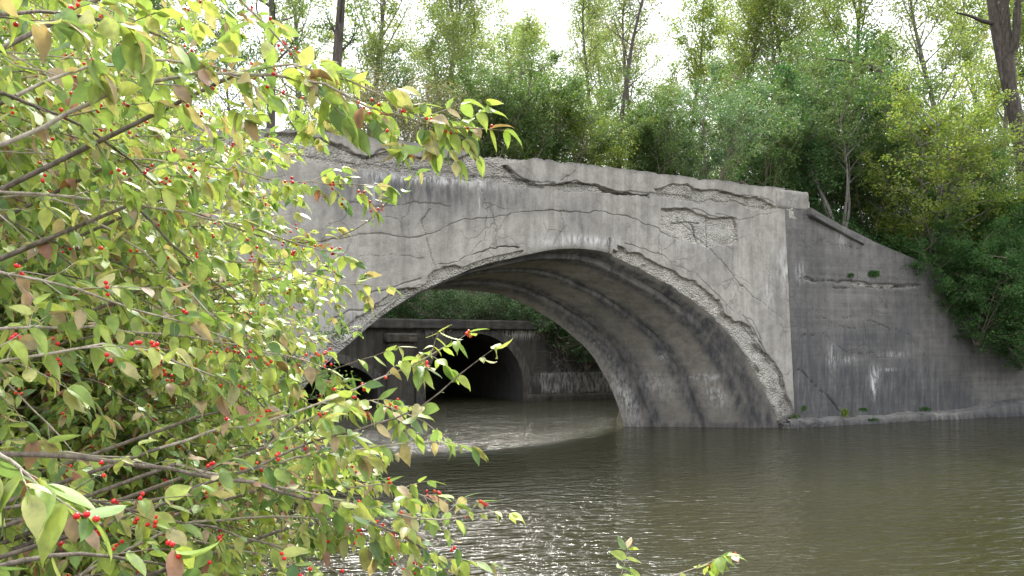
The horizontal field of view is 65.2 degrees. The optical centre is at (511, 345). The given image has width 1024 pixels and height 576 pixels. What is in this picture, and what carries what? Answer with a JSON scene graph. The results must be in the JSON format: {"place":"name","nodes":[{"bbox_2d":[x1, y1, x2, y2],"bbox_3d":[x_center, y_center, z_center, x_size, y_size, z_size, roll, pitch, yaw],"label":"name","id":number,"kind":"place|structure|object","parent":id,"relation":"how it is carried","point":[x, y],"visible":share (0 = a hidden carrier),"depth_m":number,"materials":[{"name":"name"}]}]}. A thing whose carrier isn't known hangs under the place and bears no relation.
{"place":"outdoors","nodes":[
{"label":"outdoors","id":0,"kind":"place"},
{"bbox_2d":[70,180,880,575],"bbox_3d":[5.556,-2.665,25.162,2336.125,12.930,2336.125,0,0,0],"label":"ground","id":1,"kind":"structure","parent":0,"point":[468,292],"depth_m":36.46,"materials":[{"name":"soil"}]},
{"bbox_2d":[0,0,266,180],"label":"bank tree","id":2,"kind":"object","parent":1,"relation":"on","point":[198,18],"visible":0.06,"depth_m":17.53,"materials":[{"name":"green plant"}]},
{"bbox_2d":[0,0,320,412],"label":"honeysuckle shrub","id":3,"kind":"object","parent":1,"relation":"on","point":[258,106],"visible":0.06,"depth_m":3.44,"materials":[{"name":"green plant"}]},
{"bbox_2d":[152,1,198,89],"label":"thin tree","id":4,"kind":"object","parent":1,"relation":"on","point":[169,21],"visible":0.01,"depth_m":45.48,"materials":[{"name":"green plant"}]},
{"bbox_2d":[1,0,356,575],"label":"honeysuckle shrub","id":5,"kind":"object","parent":1,"relation":"on","point":[287,328],"visible":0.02,"depth_m":5.92,"materials":[{"name":"green plant"}]},
{"bbox_2d":[116,528,246,575],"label":"bank weeds","id":6,"kind":"object","parent":1,"relation":"on","point":[132,571],"depth_m":5.59,"materials":[{"name":"green plant"}]},
{"bbox_2d":[0,220,401,575],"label":"honeysuckle shrub","id":7,"kind":"object","parent":1,"relation":"on","point":[216,448],"visible":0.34,"depth_m":3.04,"materials":[{"name":"green plant"}]},
{"bbox_2d":[142,153,298,413],"bbox_3d":[-5.655,-0.440,11.644,3.991,4.873,4.315,0,0,26],"label":"bank bush","id":8,"kind":"object","parent":1,"relation":"on","point":[199,223],"depth_m":12.29,"materials":[{"name":"green plant"}]},
{"bbox_2d":[145,345,334,479],"bbox_3d":[-4.371,1.143,10.843,3.022,2.626,2.803,0,0,16],"label":"bank bush","id":9,"kind":"object","parent":1,"relation":"on","point":[261,400],"visible":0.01,"depth_m":11.44,"materials":[{"name":"green plant"}]},
{"bbox_2d":[190,2,298,127],"bbox_3d":[-12.401,-9.242,36.508,5.727,13.072,5.201,0,0,10],"label":"thin tree","id":10,"kind":"object","parent":1,"relation":"on","point":[239,65],"visible":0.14,"depth_m":36.22,"materials":[{"name":"green plant"}]},
{"bbox_2d":[164,311,360,490],"bbox_3d":[-4.790,1.741,13.354,3.801,4.641,4.110,0,0,-39],"label":"bank bush","id":11,"kind":"object","parent":1,"relation":"on","point":[343,330],"visible":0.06,"depth_m":13.52,"materials":[{"name":"green plant"}]},
{"bbox_2d":[0,0,525,575],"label":"honeysuckle shrub","id":12,"kind":"object","parent":1,"relation":"on","point":[48,512],"visible":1,"depth_m":1.74,"materials":[{"name":"green plant"}]},
{"bbox_2d":[229,0,317,127],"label":"slender tree","id":13,"kind":"object","parent":1,"relation":"on","point":[270,4],"visible":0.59,"depth_m":21.26,"materials":[{"name":"green plant"}]},
{"bbox_2d":[239,0,364,131],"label":"thin tree","id":14,"kind":"object","parent":1,"relation":"on","point":[325,36],"visible":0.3,"depth_m":43.06,"materials":[{"name":"green plant"}]},
{"bbox_2d":[299,0,374,132],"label":"slender tree","id":15,"kind":"object","parent":1,"relation":"on","point":[338,45],"visible":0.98,"depth_m":19.49,"materials":[{"name":"green plant"}]},
{"bbox_2d":[317,0,425,137],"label":"thin tree","id":16,"kind":"object","parent":1,"relation":"on","point":[392,11],"visible":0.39,"depth_m":40.75,"materials":[{"name":"green plant"}]},
{"bbox_2d":[344,51,423,141],"bbox_3d":[-6.002,-8.082,37.532,5.102,11.646,4.633,0,0,18],"label":"thin tree","id":17,"kind":"object","parent":1,"relation":"on","point":[405,72],"visible":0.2,"depth_m":37.50,"materials":[{"name":"green plant"}]},
{"bbox_2d":[346,23,431,142],"bbox_3d":[-6.019,-9.440,40.170,5.977,12.972,4.287,0,0,-4],"label":"thin tree","id":18,"kind":"object","parent":1,"relation":"on","point":[376,46],"visible":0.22,"depth_m":39.85,"materials":[{"name":"green plant"}]},
{"bbox_2d":[383,290,449,318],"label":"creeping bush","id":19,"kind":"object","parent":1,"relation":"on","point":[402,308],"visible":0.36,"depth_m":34.43,"materials":[{"name":"green plant"}]},
{"bbox_2d":[379,24,463,138],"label":"thin tree","id":20,"kind":"object","parent":1,"relation":"on","point":[430,52],"visible":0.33,"depth_m":45.27,"materials":[{"name":"green plant"}]},
{"bbox_2d":[418,100,460,291],"bbox_3d":[-3.458,-7.354,39.668,3.196,9.670,4.456,0,0,-16],"label":"thin tree","id":21,"kind":"object","parent":1,"relation":"on","point":[447,119],"visible":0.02,"depth_m":39.06,"materials":[{"name":"green plant"}]},
{"bbox_2d":[386,0,494,141],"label":"thin tree","id":22,"kind":"object","parent":1,"relation":"on","point":[432,9],"visible":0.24,"depth_m":47.73,"materials":[{"name":"green plant"}]},
{"bbox_2d":[412,289,492,319],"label":"creeping bush","id":23,"kind":"object","parent":1,"relation":"on","point":[455,306],"visible":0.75,"depth_m":35.26,"materials":[{"name":"green plant"}]},
{"bbox_2d":[303,318,614,405],"bbox_3d":[-6.764,1.288,37.066,29.000,4.850,9.591,0,0,-27],"label":"culvert portal","id":24,"kind":"object","parent":1,"relation":"on","point":[512,372],"visible":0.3,"depth_m":36.13,"materials":[{"name":"concrete"}]},
{"bbox_2d":[529,330,601,391],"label":"dry twigs","id":25,"kind":"object","parent":24,"relation":"hanging from","point":[565,357],"visible":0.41,"depth_m":36.21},
{"bbox_2d":[420,1,505,154],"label":"thin tree","id":26,"kind":"object","parent":1,"relation":"on","point":[451,28],"visible":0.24,"depth_m":43.57,"materials":[{"name":"green plant"}]},
{"bbox_2d":[414,0,517,103],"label":"thin tree","id":27,"kind":"object","parent":1,"relation":"on","point":[489,3],"visible":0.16,"depth_m":49.62,"materials":[{"name":"green plant"}]},
{"bbox_2d":[467,291,540,320],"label":"creeping bush","id":28,"kind":"object","parent":1,"relation":"on","point":[508,306],"visible":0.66,"depth_m":36.20,"materials":[{"name":"green plant"}]},
{"bbox_2d":[484,16,553,87],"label":"thin tree","id":29,"kind":"object","parent":1,"relation":"on","point":[510,25],"visible":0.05,"depth_m":47.57,"materials":[{"name":"green plant"}]},
{"bbox_2d":[459,2,580,157],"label":"thin tree","id":30,"kind":"object","parent":1,"relation":"on","point":[532,36],"visible":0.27,"depth_m":40.41,"materials":[{"name":"green plant"}]},
{"bbox_2d":[476,14,565,158],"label":"thin tree","id":31,"kind":"object","parent":1,"relation":"on","point":[544,42],"visible":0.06,"depth_m":44.04,"materials":[{"name":"green plant"}]},
{"bbox_2d":[32,110,1023,458],"bbox_3d":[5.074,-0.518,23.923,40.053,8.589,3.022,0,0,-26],"label":"stone arch bridge","id":32,"kind":"structure","parent":1,"relation":"on","point":[664,300],"depth_m":23.25,"materials":[{"name":"concrete"}]},
{"bbox_2d":[285,62,416,137],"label":"bush","id":33,"kind":"object","parent":32,"relation":"on","point":[363,125],"visible":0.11,"depth_m":19.78,"materials":[{"name":"green plant"}]},
{"bbox_2d":[341,57,473,142],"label":"bush","id":34,"kind":"object","parent":32,"relation":"on","point":[428,97],"visible":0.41,"depth_m":19.80,"materials":[{"name":"green plant"}]},
{"bbox_2d":[378,72,504,149],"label":"bush","id":35,"kind":"object","parent":32,"relation":"on","point":[441,94],"visible":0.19,"depth_m":20.90,"materials":[{"name":"green plant"}]},
{"bbox_2d":[398,24,568,158],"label":"bush","id":36,"kind":"object","parent":32,"relation":"on","point":[485,148],"visible":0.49,"depth_m":20.73,"materials":[{"name":"green plant"}]},
{"bbox_2d":[453,53,598,159],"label":"bush","id":37,"kind":"object","parent":32,"relation":"on","point":[511,151],"visible":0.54,"depth_m":20.92,"materials":[{"name":"green plant"}]},
{"bbox_2d":[459,71,615,160],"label":"bush","id":38,"kind":"object","parent":32,"relation":"on","point":[542,131],"visible":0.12,"depth_m":22.11,"materials":[{"name":"green plant"}]},
{"bbox_2d":[491,55,649,164],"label":"bush","id":39,"kind":"object","parent":32,"relation":"on","point":[581,93],"visible":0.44,"depth_m":21.85,"materials":[{"name":"green plant"}]},
{"bbox_2d":[624,81,750,179],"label":"bush","id":40,"kind":"object","parent":32,"relation":"on","point":[700,176],"visible":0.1,"depth_m":24.89,"materials":[{"name":"green plant"}]},
{"bbox_2d":[652,50,801,180],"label":"bush","id":41,"kind":"object","parent":32,"relation":"on","point":[721,160],"visible":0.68,"depth_m":24.21,"materials":[{"name":"green plant"}]},
{"bbox_2d":[694,82,828,190],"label":"bush","id":42,"kind":"object","parent":32,"relation":"on","point":[781,166],"visible":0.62,"depth_m":26.11,"materials":[{"name":"green plant"}]},
{"bbox_2d":[868,270,879,277],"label":"weed tuft","id":43,"kind":"object","parent":32,"relation":"attached to","point":[873,273],"visible":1,"depth_m":25.78,"materials":[{"name":"green plant"}]},
{"bbox_2d":[500,299,559,339],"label":"creeping bush","id":44,"kind":"object","parent":1,"relation":"on","point":[528,315],"visible":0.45,"depth_m":36.06,"materials":[{"name":"green plant"}]},
{"bbox_2d":[539,312,582,354],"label":"creeping bush","id":45,"kind":"object","parent":1,"relation":"on","point":[565,335],"visible":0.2,"depth_m":36.38,"materials":[{"name":"green plant"}]},
{"bbox_2d":[550,73,599,162],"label":"thin tree","id":46,"kind":"object","parent":1,"relation":"on","point":[589,97],"visible":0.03,"depth_m":43.16,"materials":[{"name":"green plant"}]},
{"bbox_2d":[556,333,596,369],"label":"creeping bush","id":47,"kind":"object","parent":1,"relation":"on","point":[586,354],"visible":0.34,"depth_m":36.68,"materials":[{"name":"green plant"}]},
{"bbox_2d":[554,0,648,166],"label":"thin tree","id":48,"kind":"object","parent":1,"relation":"on","point":[591,41],"visible":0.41,"depth_m":48.37,"materials":[{"name":"green plant"}]},
{"bbox_2d":[565,0,640,166],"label":"thin tree","id":49,"kind":"object","parent":1,"relation":"on","point":[601,65],"visible":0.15,"depth_m":57.16,"materials":[{"name":"green plant"}]},
{"bbox_2d":[547,83,659,168],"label":"bush","id":50,"kind":"object","parent":1,"relation":"on","point":[619,152],"visible":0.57,"depth_m":22.36,"materials":[{"name":"green plant"}]},
{"bbox_2d":[580,0,669,168],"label":"slender tree","id":51,"kind":"object","parent":1,"relation":"on","point":[628,58],"visible":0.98,"depth_m":24.00,"materials":[{"name":"green plant"}]},
{"bbox_2d":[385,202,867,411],"bbox_3d":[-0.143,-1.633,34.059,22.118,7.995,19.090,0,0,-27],"label":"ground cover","id":52,"kind":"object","parent":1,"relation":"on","point":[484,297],"visible":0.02,"depth_m":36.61,"materials":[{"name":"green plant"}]},
{"bbox_2d":[574,68,696,174],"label":"bush","id":53,"kind":"object","parent":1,"relation":"on","point":[654,106],"visible":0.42,"depth_m":23.36,"materials":[{"name":"green plant"}]},
{"bbox_2d":[584,0,687,168],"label":"thin tree","id":54,"kind":"object","parent":1,"relation":"on","point":[619,67],"visible":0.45,"depth_m":44.37,"materials":[{"name":"green plant"}]},
{"bbox_2d":[640,76,697,177],"bbox_3d":[7.329,-6.168,39.266,4.460,15.170,4.876,0,0,-38],"label":"thin tree","id":55,"kind":"object","parent":1,"relation":"on","point":[671,96],"visible":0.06,"depth_m":39.78,"materials":[{"name":"green plant"}]},
{"bbox_2d":[610,86,728,176],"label":"bush","id":56,"kind":"object","parent":1,"relation":"on","point":[656,141],"visible":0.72,"depth_m":23.15,"materials":[{"name":"green plant"}]},
{"bbox_2d":[608,536,744,575],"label":"honeysuckle sprig","id":57,"kind":"object","parent":1,"relation":"on","point":[715,566],"visible":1,"depth_m":2.66,"materials":[{"name":"green plant"}]},
{"bbox_2d":[637,0,739,176],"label":"thin tree","id":58,"kind":"object","parent":1,"relation":"on","point":[705,11],"visible":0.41,"depth_m":42.35,"materials":[{"name":"green plant"}]},
{"bbox_2d":[673,113,768,179],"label":"woodland shrub","id":59,"kind":"object","parent":1,"relation":"on","point":[716,157],"visible":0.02,"depth_m":42.01,"materials":[{"name":"green plant"}]},
{"bbox_2d":[695,0,781,180],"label":"thin tree","id":60,"kind":"object","parent":1,"relation":"on","point":[734,29],"visible":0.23,"depth_m":44.95,"materials":[{"name":"green plant"}]},
{"bbox_2d":[689,0,802,173],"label":"thin tree","id":61,"kind":"object","parent":1,"relation":"on","point":[727,8],"visible":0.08,"depth_m":50.60,"materials":[{"name":"green plant"}]},
{"bbox_2d":[690,88,848,210],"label":"embankment shrub","id":62,"kind":"object","parent":1,"relation":"on","point":[815,148],"visible":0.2,"depth_m":26.81,"materials":[{"name":"green plant"}]},
{"bbox_2d":[713,0,827,122],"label":"thin tree","id":63,"kind":"object","parent":1,"relation":"on","point":[753,15],"visible":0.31,"depth_m":43.20,"materials":[{"name":"green plant"}]},
{"bbox_2d":[721,0,835,180],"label":"thin tree","id":64,"kind":"object","parent":1,"relation":"on","point":[803,2],"visible":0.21,"depth_m":42.92,"materials":[{"name":"green plant"}]},
{"bbox_2d":[693,21,886,207],"bbox_3d":[12.335,-9.353,35.935,9.150,9.340,10.185,0,0,-6],"label":"woodland shrub","id":65,"kind":"object","parent":1,"relation":"on","point":[761,65],"visible":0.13,"depth_m":34.83,"materials":[{"name":"green plant"}]},
{"bbox_2d":[700,57,909,208],"bbox_3d":[11.723,-7.991,31.176,6.889,6.581,6.538,0,0,38],"label":"embankment shrub","id":66,"kind":"object","parent":1,"relation":"on","point":[784,70],"visible":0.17,"depth_m":29.83,"materials":[{"name":"green plant"}]},
{"bbox_2d":[701,26,914,201],"bbox_3d":[11.034,-8.023,29.914,7.414,6.437,6.936,0,0,32],"label":"embankment shrub","id":67,"kind":"object","parent":1,"relation":"on","point":[820,71],"visible":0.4,"depth_m":28.35,"materials":[{"name":"green plant"}]},
{"bbox_2d":[790,0,864,76],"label":"thin tree","id":68,"kind":"object","parent":1,"relation":"on","point":[836,18],"visible":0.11,"depth_m":54.89,"materials":[{"name":"green plant"}]},
{"bbox_2d":[762,80,895,227],"bbox_3d":[11.043,-6.179,27.383,4.558,5.057,4.440,0,0,-34],"label":"tree","id":69,"kind":"object","parent":1,"relation":"on","point":[845,153],"visible":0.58,"depth_m":27.04,"materials":[{"name":"green plant"}]},
{"bbox_2d":[738,171,933,266],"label":"undergrowth","id":70,"kind":"object","parent":1,"relation":"on","point":[857,227],"visible":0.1,"depth_m":28.43,"materials":[{"name":"green plant"}]},
{"bbox_2d":[804,0,918,112],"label":"thin tree","id":71,"kind":"object","parent":1,"relation":"on","point":[860,13],"visible":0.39,"depth_m":37.41,"materials":[{"name":"green plant"}]},
{"bbox_2d":[776,21,952,221],"bbox_3d":[15.175,-9.249,36.345,9.194,9.145,8.352,0,0,-11],"label":"woodland shrub","id":72,"kind":"object","parent":1,"relation":"on","point":[865,44],"visible":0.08,"depth_m":33.68,"materials":[{"name":"green plant"}]},
{"bbox_2d":[861,27,919,198],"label":"thin tree","id":73,"kind":"object","parent":1,"relation":"on","point":[893,46],"visible":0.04,"depth_m":61.59,"materials":[{"name":"green plant"}]},
{"bbox_2d":[794,60,991,233],"bbox_3d":[13.552,-7.242,30.759,7.225,6.705,7.722,0,0,7],"label":"embankment shrub","id":74,"kind":"object","parent":1,"relation":"on","point":[879,199],"visible":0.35,"depth_m":29.70,"materials":[{"name":"green plant"}]},
{"bbox_2d":[808,57,924,110],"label":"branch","id":75,"kind":"object","parent":74,"relation":"on","point":[875,67],"visible":0.27,"depth_m":30.25,"materials":[{"name":"brown plant"}]},
{"bbox_2d":[837,112,950,225],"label":"woodland shrub","id":76,"kind":"object","parent":1,"relation":"on","point":[898,182],"visible":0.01,"depth_m":37.02,"materials":[{"name":"green plant"}]},
{"bbox_2d":[863,41,926,170],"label":"thin tree","id":77,"kind":"object","parent":1,"relation":"on","point":[885,59],"visible":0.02,"depth_m":47.85,"materials":[{"name":"green plant"}]},
{"bbox_2d":[832,121,1014,249],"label":"embankment shrub","id":78,"kind":"object","parent":1,"relation":"on","point":[894,191],"visible":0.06,"depth_m":32.12,"materials":[{"name":"green plant"}]},
{"bbox_2d":[850,54,1023,265],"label":"tree","id":79,"kind":"object","parent":1,"relation":"on","point":[931,140],"visible":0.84,"depth_m":26.63,"materials":[{"name":"green plant"}]},
{"bbox_2d":[882,0,995,197],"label":"thin tree","id":80,"kind":"object","parent":1,"relation":"on","point":[949,61],"visible":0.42,"depth_m":36.61,"materials":[{"name":"green plant"}]},
{"bbox_2d":[875,109,1015,209],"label":"woodland shrub","id":81,"kind":"object","parent":1,"relation":"on","point":[979,152],"visible":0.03,"depth_m":36.98,"materials":[{"name":"green plant"}]},
{"bbox_2d":[868,175,1023,262],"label":"draping bush","id":82,"kind":"object","parent":1,"relation":"on","point":[966,218],"visible":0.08,"depth_m":28.62,"materials":[{"name":"green plant"}]},
{"bbox_2d":[883,206,1023,315],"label":"draping bush","id":83,"kind":"object","parent":1,"relation":"on","point":[949,246],"visible":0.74,"depth_m":26.50,"materials":[{"name":"green plant"}]},
{"bbox_2d":[898,147,1023,311],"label":"draping bush","id":84,"kind":"object","parent":1,"relation":"on","point":[1013,222],"visible":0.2,"depth_m":27.55,"materials":[{"name":"green plant"}]},
{"bbox_2d":[905,229,1023,344],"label":"draping bush","id":85,"kind":"object","parent":1,"relation":"on","point":[1016,267],"visible":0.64,"depth_m":26.38,"materials":[{"name":"green plant"}]},
{"bbox_2d":[917,185,1023,273],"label":"embankment shrub","id":86,"kind":"object","parent":1,"relation":"on","point":[978,210],"depth_m":29.79,"materials":[{"name":"green plant"}]},
{"bbox_2d":[927,0,1022,185],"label":"thin tree","id":87,"kind":"object","parent":1,"relation":"on","point":[980,14],"visible":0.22,"depth_m":54.04,"materials":[{"name":"green plant"}]},
{"bbox_2d":[954,0,1023,187],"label":"thin tree","id":88,"kind":"object","parent":1,"relation":"on","point":[1004,116],"visible":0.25,"depth_m":41.31,"materials":[{"name":"green plant"}]},
{"bbox_2d":[956,0,1023,193],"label":"leaning tree","id":89,"kind":"object","parent":1,"relation":"on","point":[1005,36],"visible":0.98,"depth_m":29.87,"materials":[{"name":"brown plant"}]},
{"bbox_2d":[961,248,1023,373],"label":"draping bush","id":90,"kind":"object","parent":1,"relation":"on","point":[1016,339],"visible":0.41,"depth_m":27.12,"materials":[{"name":"green plant"}]},
{"bbox_2d":[961,218,1023,318],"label":"draping bush","id":91,"kind":"object","parent":1,"relation":"on","point":[1010,252],"visible":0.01,"depth_m":28.36,"materials":[{"name":"green plant"}]},
{"bbox_2d":[965,0,1023,178],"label":"thin tree","id":92,"kind":"object","parent":1,"relation":"on","point":[989,49],"visible":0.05,"depth_m":45.69,"materials":[{"name":"green plant"}]},
{"bbox_2d":[976,1,1023,103],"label":"thin tree","id":93,"kind":"object","parent":1,"relation":"on","point":[1020,70],"visible":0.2,"depth_m":41.13,"materials":[{"name":"green plant"}]},
{"bbox_2d":[2,0,1023,211],"label":"sky","id":94,"kind":"structure","parent":0,"point":[542,7],"materials":[{"name":"white"}]},
{"bbox_2d":[204,391,1023,575],"bbox_3d":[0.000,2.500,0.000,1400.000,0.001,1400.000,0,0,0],"label":"river","id":95,"kind":"structure","parent":0,"point":[579,486],"depth_m":13.52,"materials":[{"name":"brown liquid"}]},
{"bbox_2d":[787,396,1023,427],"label":"concrete footing","id":96,"kind":"object","parent":95,"relation":"in","point":[1012,407],"visible":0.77,"depth_m":26.80,"materials":[{"name":"grey concrete"}]},
{"bbox_2d":[780,423,798,427],"bbox_3d":[8.416,2.469,24.295,0.495,0.270,0.332,0,0,0],"label":"rubble chunk","id":97,"kind":"object","parent":96,"relation":"on","point":[787,425],"visible":0.54,"depth_m":24.15,"materials":[{"name":"concrete"}]},
{"bbox_2d":[791,414,799,418],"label":"weed tuft","id":98,"kind":"object","parent":96,"relation":"on","point":[794,416],"visible":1,"depth_m":24.29,"materials":[{"name":"green plant"}]},
{"bbox_2d":[812,419,822,426],"bbox_3d":[9.215,2.459,24.699,0.782,0.414,0.447,0,0,0],"label":"rubble chunk","id":99,"kind":"object","parent":96,"relation":"on","point":[818,423],"visible":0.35,"depth_m":24.50,"materials":[{"name":"concrete"}]},
{"bbox_2d":[841,408,848,417],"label":"weed tuft","id":100,"kind":"object","parent":96,"relation":"on","point":[844,412],"visible":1,"depth_m":24.92,"materials":[{"name":"green plant"}]},
{"bbox_2d":[919,407,930,410],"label":"weed tuft","id":101,"kind":"object","parent":96,"relation":"on","point":[925,409],"visible":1,"depth_m":26.30,"materials":[{"name":"green plant"}]}
]}

